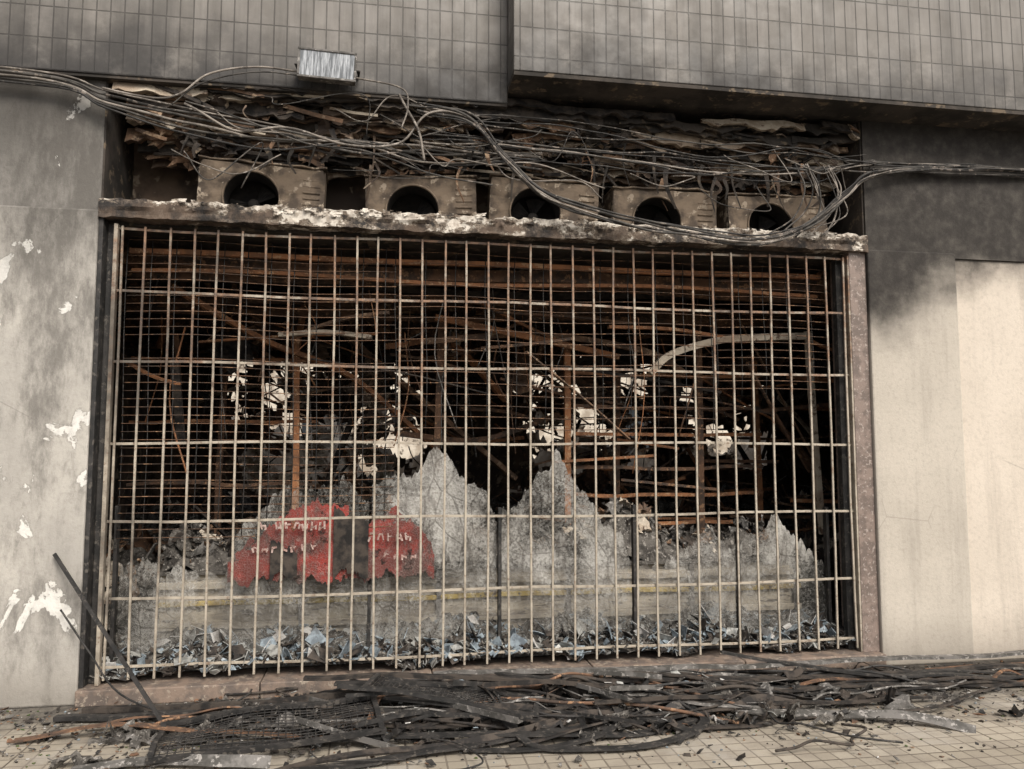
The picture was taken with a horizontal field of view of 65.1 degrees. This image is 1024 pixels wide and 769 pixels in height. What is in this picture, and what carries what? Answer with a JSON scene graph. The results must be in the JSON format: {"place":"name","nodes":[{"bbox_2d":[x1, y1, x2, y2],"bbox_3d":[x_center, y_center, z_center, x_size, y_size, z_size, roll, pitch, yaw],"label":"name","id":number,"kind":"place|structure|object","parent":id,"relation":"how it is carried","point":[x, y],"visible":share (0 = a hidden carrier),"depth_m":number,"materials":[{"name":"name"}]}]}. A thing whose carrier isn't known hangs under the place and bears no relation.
{"place":"outdoors","nodes":[
{"label":"outdoors","id":0,"kind":"place"},
{"bbox_2d":[103,460,839,630],"bbox_3d":[0.405,1.625,9.351,10.810,1.501,5.095,1,-5,-10],"label":"interior rubble","id":1,"kind":"object","parent":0,"point":[145,548],"visible":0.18,"depth_m":9.74,"materials":[{"name":"grey concrete"}]},
{"bbox_2d":[102,565,841,672],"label":"shop floor","id":2,"kind":"structure","parent":0,"point":[807,595],"depth_m":7.73,"materials":[{"name":"black concrete"}]},
{"bbox_2d":[107,330,836,533],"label":"interior walls","id":3,"kind":"structure","parent":2,"relation":"on","point":[477,467],"depth_m":11.72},
{"bbox_2d":[117,240,831,336],"bbox_3d":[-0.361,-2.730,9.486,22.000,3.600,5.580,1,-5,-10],"label":"roller shutter","id":4,"kind":"object","parent":3,"relation":"on","point":[280,289],"depth_m":8.51,"materials":[{"name":"brown metal"}]},
{"bbox_2d":[116,275,835,533],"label":"fallen ceiling beams","id":5,"kind":"structure","parent":3,"relation":"attached to","point":[820,479],"depth_m":7.56,"materials":[{"name":"metal"}]},
{"bbox_2d":[116,248,832,367],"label":"ceiling joists","id":6,"kind":"object","parent":5,"relation":"attached to","point":[560,280],"visible":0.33,"depth_m":6.84,"materials":[{"name":"brown wood"}]},
{"bbox_2d":[151,286,833,509],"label":"hanging burnt sheets","id":7,"kind":"object","parent":3,"relation":"on","point":[229,349],"visible":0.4,"depth_m":9.01,"materials":[{"name":"paper"}]},
{"bbox_2d":[152,553,801,637],"bbox_3d":[-0.161,1.723,6.431,4.951,0.645,0.740,1,-5,-10],"label":"display counter","id":8,"kind":"object","parent":2,"relation":"on","point":[218,612],"visible":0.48,"depth_m":6.06,"materials":[{"name":"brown wood"}]},
{"bbox_2d":[161,495,767,571],"bbox_3d":[-0.164,1.156,6.459,4.905,0.605,0.716,1,-5,-10],"label":"burnt stock heap","id":9,"kind":"object","parent":8,"relation":"on","point":[220,550],"visible":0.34,"depth_m":6.43,"materials":[{"name":"grey wood"}]},
{"bbox_2d":[126,321,837,534],"bbox_3d":[0.247,0.845,8.043,7.426,2.672,2.463,1,-5,-10],"label":"metal shelving rack","id":10,"kind":"object","parent":2,"relation":"on","point":[568,460],"visible":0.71,"depth_m":7.39,"materials":[{"name":"metal"}]},
{"bbox_2d":[224,406,775,499],"bbox_3d":[0.592,1.440,15.539,22.000,3.248,5.500,1,-5,-10],"label":"courtyard rubble","id":11,"kind":"object","parent":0,"point":[543,455],"visible":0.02,"depth_m":14.43,"materials":[{"name":"grey stone"}]},
{"bbox_2d":[0,658,1023,768],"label":"sidewalk","id":12,"kind":"structure","parent":0,"point":[934,744],"depth_m":4.28,"materials":[{"name":"tile"}]},
{"bbox_2d":[0,205,98,708],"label":"wall","id":13,"kind":"structure","parent":12,"relation":"on","point":[48,265],"depth_m":5.11,"materials":[{"name":"paint"}]},
{"bbox_2d":[0,78,120,239],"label":"wall","id":14,"kind":"structure","parent":13,"relation":"on","point":[51,146],"depth_m":5.29,"materials":[{"name":"paint"}]},
{"bbox_2d":[0,0,506,103],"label":"tile fascia","id":15,"kind":"structure","parent":14,"relation":"on","point":[446,49],"depth_m":5.53,"materials":[{"name":"grey tile"}]},
{"bbox_2d":[294,46,359,85],"bbox_3d":[-1.261,-2.158,5.493,0.440,0.200,0.179,3,-1,-9],"label":"floodlight","id":16,"kind":"object","parent":15,"relation":"attached to","point":[325,66],"visible":1,"depth_m":5.41,"materials":[{"name":"grey metal"}]},
{"bbox_2d":[0,67,1023,137],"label":"soffit","id":17,"kind":"structure","parent":14,"relation":"on","point":[690,104],"depth_m":5.95,"materials":[{"name":"black concrete"}]},
{"bbox_2d":[112,82,859,213],"bbox_3d":[-0.025,-1.706,6.025,5.460,0.841,0.561,1,-5,-10],"label":"burnt signboard","id":18,"kind":"object","parent":17,"relation":"attached to","point":[161,144],"visible":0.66,"depth_m":5.96,"materials":[{"name":"brown wood"}]},
{"bbox_2d":[0,67,1023,245],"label":"electrical cables","id":19,"kind":"object","parent":17,"relation":"attached to","point":[16,76],"visible":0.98,"depth_m":5.69,"materials":[{"name":"rubber"}]},
{"bbox_2d":[101,82,863,274],"bbox_3d":[-0.059,-1.557,6.195,5.540,1.100,0.790,1,-5,-10],"label":"recess back","id":20,"kind":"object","parent":13,"relation":"on","point":[128,173],"visible":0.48,"depth_m":6.04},
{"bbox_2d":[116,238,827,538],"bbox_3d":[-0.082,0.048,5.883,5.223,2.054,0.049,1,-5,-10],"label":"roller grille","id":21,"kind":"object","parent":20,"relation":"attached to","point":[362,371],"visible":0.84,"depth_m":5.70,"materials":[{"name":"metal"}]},
{"bbox_2d":[98,198,867,254],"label":"peeling lintel","id":22,"kind":"structure","parent":20,"relation":"attached to","point":[177,212],"depth_m":5.64,"materials":[{"name":"paint"}]},
{"bbox_2d":[197,154,328,209],"bbox_3d":[-1.793,-1.324,5.795,0.881,0.488,0.310,3,-8,-11],"label":"air conditioner unit","id":23,"kind":"object","parent":22,"relation":"on","point":[279,184],"visible":0.52,"depth_m":5.71,"materials":[{"name":"beige metal"}]},
{"bbox_2d":[364,175,476,248],"bbox_3d":[-0.671,-1.275,5.972,0.820,0.481,0.310,-1,-5,-5],"label":"air conditioner unit","id":24,"kind":"object","parent":22,"relation":"on","point":[422,196],"visible":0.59,"depth_m":5.86,"materials":[{"name":"beige metal"}]},
{"bbox_2d":[486,173,600,221],"bbox_3d":[0.225,-1.297,6.126,0.840,0.491,0.310,3,-6,-6],"label":"air conditioner unit","id":25,"kind":"object","parent":20,"relation":"on","point":[526,202],"visible":0.56,"depth_m":6.02,"materials":[{"name":"beige metal"}]},
{"bbox_2d":[603,186,716,228],"bbox_3d":[1.153,-1.265,6.273,0.840,0.492,0.310,1,-4,-8],"label":"air conditioner unit","id":26,"kind":"object","parent":20,"relation":"on","point":[694,208],"visible":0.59,"depth_m":6.17,"materials":[{"name":"beige metal"}]},
{"bbox_2d":[716,192,827,262],"bbox_3d":[2.066,-1.247,6.441,0.861,0.486,0.310,-1,-7,-11],"label":"air conditioner unit","id":27,"kind":"object","parent":20,"relation":"on","point":[775,217],"visible":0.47,"depth_m":6.34,"materials":[{"name":"beige metal"}]},
{"bbox_2d":[53,553,169,733],"bbox_3d":[-2.394,1.508,4.775,1.074,0.947,0.042,-2,-5,26],"label":"leaning metal rod","id":28,"kind":"object","parent":12,"relation":"on","point":[153,708],"visible":0.95,"depth_m":4.78,"materials":[{"name":"black metal"}]},
{"bbox_2d":[109,504,831,671],"bbox_3d":[-0.107,1.411,5.835,5.234,1.106,0.080,1,-5,-10],"label":"window frame","id":29,"kind":"object","parent":12,"relation":"on","point":[827,572],"visible":0.48,"depth_m":5.83,"materials":[{"name":"grey metal"}]},
{"bbox_2d":[119,475,368,652],"bbox_3d":[-1.836,1.258,5.547,1.660,1.260,0.065,1,-5,-10],"label":"shattered shop window","id":30,"kind":"structure","parent":29,"relation":"attached to","point":[172,605],"depth_m":5.48,"materials":[{"name":"grey glass"}]},
{"bbox_2d":[227,497,433,587],"bbox_3d":[-1.238,1.090,5.562,1.400,0.616,0.060,1,-5,-10],"label":"red shop sign","id":31,"kind":"object","parent":29,"relation":"attached to","point":[316,567],"visible":0.93,"depth_m":5.56,"materials":[{"name":"plastic"}]},
{"bbox_2d":[370,447,496,643],"bbox_3d":[-0.557,1.178,5.787,0.901,1.461,0.076,1,-5,-11],"label":"shattered shop window","id":32,"kind":"structure","parent":29,"relation":"attached to","point":[432,491],"depth_m":5.83,"materials":[{"name":"grey glass"}]},
{"bbox_2d":[89,600,855,680],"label":"glass shards","id":33,"kind":"object","parent":29,"relation":"on","point":[217,648],"visible":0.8,"depth_m":5.72,"materials":[{"name":"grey glass"}]},
{"bbox_2d":[78,217,879,687],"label":"jambs","id":34,"kind":"object","parent":29,"relation":"on","point":[864,477],"visible":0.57,"depth_m":6.02,"materials":[{"name":"metal"}]},
{"bbox_2d":[94,223,862,685],"bbox_3d":[-0.018,0.457,5.657,5.324,2.985,0.050,1,-5,-10],"label":"security grille","id":35,"kind":"object","parent":34,"relation":"attached to","point":[104,545],"visible":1,"depth_m":5.62,"materials":[{"name":"metal"}]},
{"bbox_2d":[502,449,630,637],"bbox_3d":[0.408,1.200,5.954,0.980,1.446,0.061,1,-5,-10],"label":"shattered shop window","id":36,"kind":"structure","parent":29,"relation":"attached to","point":[585,527],"depth_m":5.96,"materials":[{"name":"grey glass"}]},
{"bbox_2d":[639,525,736,625],"bbox_3d":[1.324,1.501,6.062,0.790,0.865,0.033,1,-5,-10],"label":"shattered shop window","id":37,"kind":"structure","parent":29,"relation":"attached to","point":[728,571],"depth_m":6.10,"materials":[{"name":"grey glass"}]},
{"bbox_2d":[740,514,813,629],"bbox_3d":[2.098,1.474,6.196,0.720,0.941,0.072,1,-5,-10],"label":"shattered shop window","id":38,"kind":"structure","parent":29,"relation":"attached to","point":[786,543],"depth_m":6.18,"materials":[{"name":"grey glass"}]},
{"bbox_2d":[74,644,886,707],"bbox_3d":[-0.011,2.005,5.602,5.534,0.102,0.370,1,-5,-10],"label":"window sill","id":39,"kind":"structure","parent":12,"relation":"on","point":[190,686],"depth_m":5.42,"materials":[{"name":"grey concrete"}]},
{"bbox_2d":[0,649,1023,768],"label":"burnt debris pile","id":40,"kind":"object","parent":12,"relation":"on","point":[639,696],"visible":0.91,"depth_m":4.70,"materials":[{"name":"wood"}]},
{"bbox_2d":[60,609,178,717],"bbox_3d":[-2.353,1.674,4.822,0.967,0.578,0.050,-2,-5,20],"label":"bent metal rod","id":41,"kind":"object","parent":40,"relation":"on","point":[99,668],"visible":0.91,"depth_m":4.86,"materials":[{"name":"black metal"}]},
{"bbox_2d":[145,696,386,764],"bbox_3d":[-1.315,1.862,4.382,1.191,0.081,0.530,-2,2,-16],"label":"wire panel","id":42,"kind":"object","parent":40,"relation":"on","point":[154,746],"visible":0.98,"depth_m":4.33,"materials":[{"name":"metal"}]},
{"bbox_2d":[360,673,540,716],"bbox_3d":[-0.349,1.841,4.790,1.042,0.075,0.390,6,-8,5],"label":"wire panel","id":43,"kind":"object","parent":40,"relation":"on","point":[372,681],"visible":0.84,"depth_m":4.72,"materials":[{"name":"metal"}]},
{"bbox_2d":[0,662,1023,768],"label":"pavement litter","id":44,"kind":"object","parent":12,"relation":"on","point":[691,690],"visible":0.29,"depth_m":4.58,"materials":[{"name":"grey glass"}]},
{"bbox_2d":[865,250,973,665],"bbox_3d":[3.093,0.537,6.268,0.760,3.140,0.300,1,-5,-10],"label":"pilaster","id":45,"kind":"object","parent":12,"relation":"on","point":[923,562],"visible":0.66,"depth_m":6.12,"materials":[{"name":"paint"}]},
{"bbox_2d":[955,259,1023,660],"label":"panel","id":46,"kind":"object","parent":12,"relation":"on","point":[990,302],"visible":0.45,"depth_m":6.27,"materials":[{"name":"beige paint"}]},
{"bbox_2d":[826,121,1023,272],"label":"wall","id":47,"kind":"structure","parent":46,"relation":"on","point":[970,217],"depth_m":6.36,"materials":[{"name":"paint"}]},
{"bbox_2d":[507,0,1023,110],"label":"tile fascia","id":48,"kind":"structure","parent":47,"relation":"on","point":[966,53],"depth_m":5.90,"materials":[{"name":"grey tile"}]},
{"label":"ground","id":49,"kind":"structure","parent":0,"visible":0},
{"bbox_2d":[227,364,763,476],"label":"courtyard wall","id":50,"kind":"structure","parent":49,"relation":"on","point":[415,450],"depth_m":20.84,"materials":[{"name":"grey"}]}
]}

